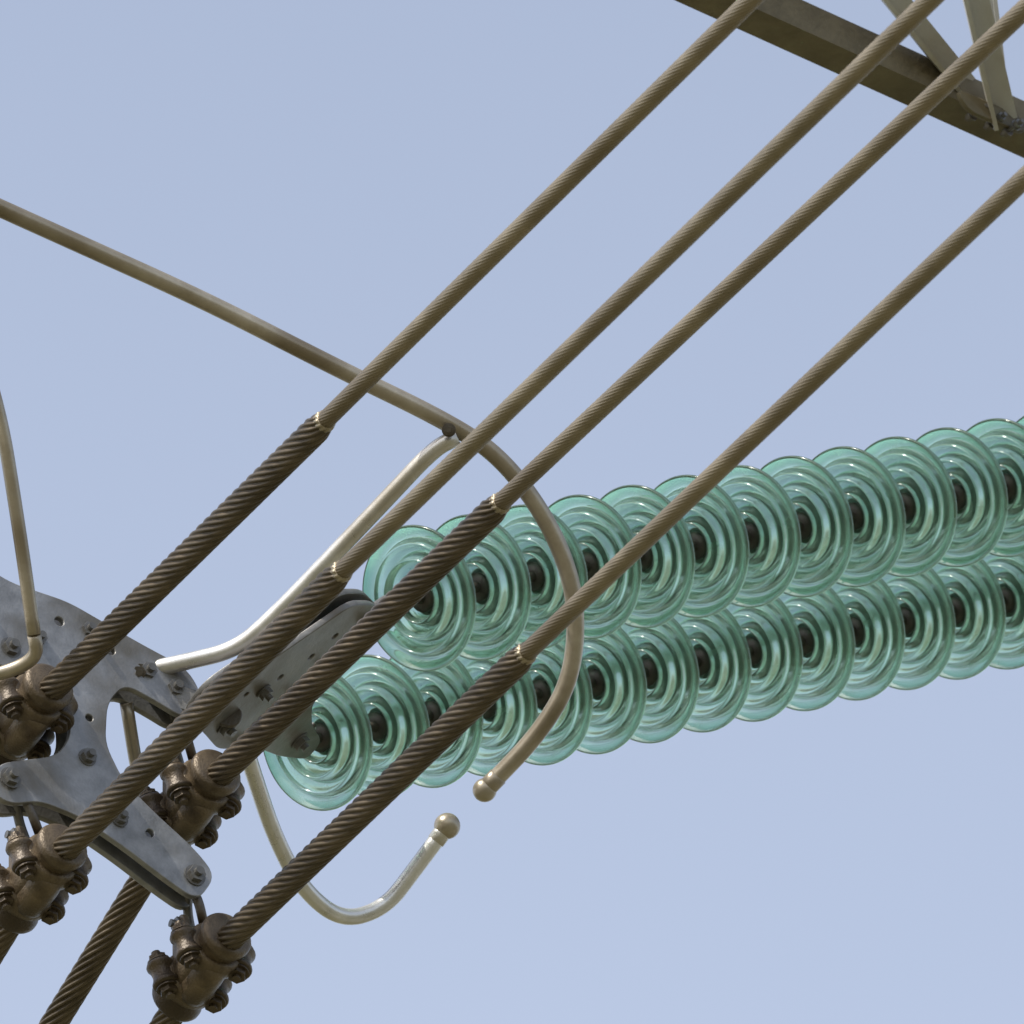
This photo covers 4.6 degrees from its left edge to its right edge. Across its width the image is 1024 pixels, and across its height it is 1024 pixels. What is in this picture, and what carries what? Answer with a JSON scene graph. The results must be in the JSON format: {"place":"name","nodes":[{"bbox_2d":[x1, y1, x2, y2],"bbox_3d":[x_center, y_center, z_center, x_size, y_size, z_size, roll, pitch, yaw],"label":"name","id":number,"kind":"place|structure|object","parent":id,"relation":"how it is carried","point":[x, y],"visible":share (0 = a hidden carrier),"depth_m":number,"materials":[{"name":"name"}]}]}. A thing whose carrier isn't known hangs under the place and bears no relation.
{"place":"outdoors","nodes":[
{"label":"outdoors","id":0,"kind":"place"},
{"bbox_2d":[0,0,1023,1023],"label":"sky","id":1,"kind":"structure","parent":0,"point":[323,171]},
{"bbox_3d":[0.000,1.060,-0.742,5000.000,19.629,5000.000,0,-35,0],"label":"ground","id":2,"kind":"structure","parent":0,"visible":0},
{"bbox_2d":[675,0,1023,157],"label":"lattice tower","id":3,"kind":"structure","parent":2,"relation":"on","point":[989,108],"depth_m":26.84,"materials":[{"name":"metal"}]},
{"bbox_2d":[0,198,583,801],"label":"grading ring","id":4,"kind":"object","parent":3,"relation":"attached to","point":[522,750],"visible":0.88,"depth_m":24.66,"materials":[{"name":"metal"}]},
{"bbox_2d":[0,392,42,680],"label":"grading ring","id":5,"kind":"object","parent":4,"relation":"attached to","point":[30,659],"visible":1,"depth_m":24.38,"materials":[{"name":"metal"}]},
{"bbox_2d":[0,576,211,909],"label":"bundle yoke","id":6,"kind":"object","parent":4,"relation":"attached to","point":[72,778],"visible":0.88,"depth_m":24.52,"materials":[{"name":"grey metal"}]},
{"bbox_2d":[0,663,77,764],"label":"suspension clamp","id":7,"kind":"object","parent":6,"relation":"hanging from","point":[33,717],"visible":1,"depth_m":24.48,"materials":[{"name":"brown metal"}]},
{"bbox_2d":[40,0,764,699],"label":"power line conductor","id":8,"kind":"object","parent":7,"relation":"hanging from","point":[200,544],"visible":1,"depth_m":23.64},
{"bbox_2d":[0,804,91,933],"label":"suspension clamp","id":9,"kind":"object","parent":6,"relation":"hanging from","point":[40,878],"visible":1,"depth_m":24.30,"materials":[{"name":"brown metal"}]},
{"bbox_2d":[0,0,943,963],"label":"power line conductor","id":10,"kind":"object","parent":9,"relation":"hanging from","point":[222,692],"visible":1,"depth_m":23.21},
{"bbox_2d":[139,714,244,848],"bbox_3d":[-0.618,0.502,24.693,0.180,0.282,0.232,18,-39,-24],"label":"suspension clamp","id":11,"kind":"object","parent":6,"relation":"hanging from","point":[191,803],"visible":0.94,"depth_m":24.60,"materials":[{"name":"brown metal"}]},
{"bbox_2d":[39,0,1023,1023],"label":"power line conductor","id":12,"kind":"object","parent":11,"relation":"hanging from","point":[375,624],"visible":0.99,"depth_m":23.81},
{"bbox_2d":[146,896,255,1021],"bbox_3d":[-0.593,0.822,24.474,0.180,0.253,0.233,18,-39,-24],"label":"suspension clamp","id":13,"kind":"object","parent":6,"relation":"hanging from","point":[197,971],"visible":1,"depth_m":24.40,"materials":[{"name":"brown metal"}]},
{"bbox_2d":[149,165,1023,1023],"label":"power line conductor","id":14,"kind":"object","parent":13,"relation":"hanging from","point":[385,789],"visible":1,"depth_m":23.43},
{"bbox_2d":[264,554,1023,810],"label":"insulator string","id":15,"kind":"object","parent":3,"relation":"attached to","point":[374,717],"visible":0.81,"depth_m":25.95,"materials":[{"name":"green glass"}]},
{"bbox_2d":[362,416,1023,671],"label":"insulator string","id":16,"kind":"object","parent":3,"relation":"attached to","point":[745,536],"visible":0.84,"depth_m":25.65,"materials":[{"name":"green glass"}]},
{"bbox_2d":[176,589,384,758],"bbox_3d":[-0.414,0.327,24.856,0.422,0.396,0.540,-24,-41,30],"label":"string yoke","id":17,"kind":"object","parent":16,"relation":"attached to","point":[331,624],"visible":0.57,"depth_m":24.73,"materials":[{"name":"grey metal"}]},
{"bbox_2d":[120,702,459,924],"bbox_3d":[-0.476,0.574,24.958,0.864,0.257,0.210,29,-44,-34],"label":"grading ring","id":18,"kind":"object","parent":17,"relation":"attached to","point":[445,829],"visible":0.91,"depth_m":25.08,"materials":[{"name":"metal"}]}
]}

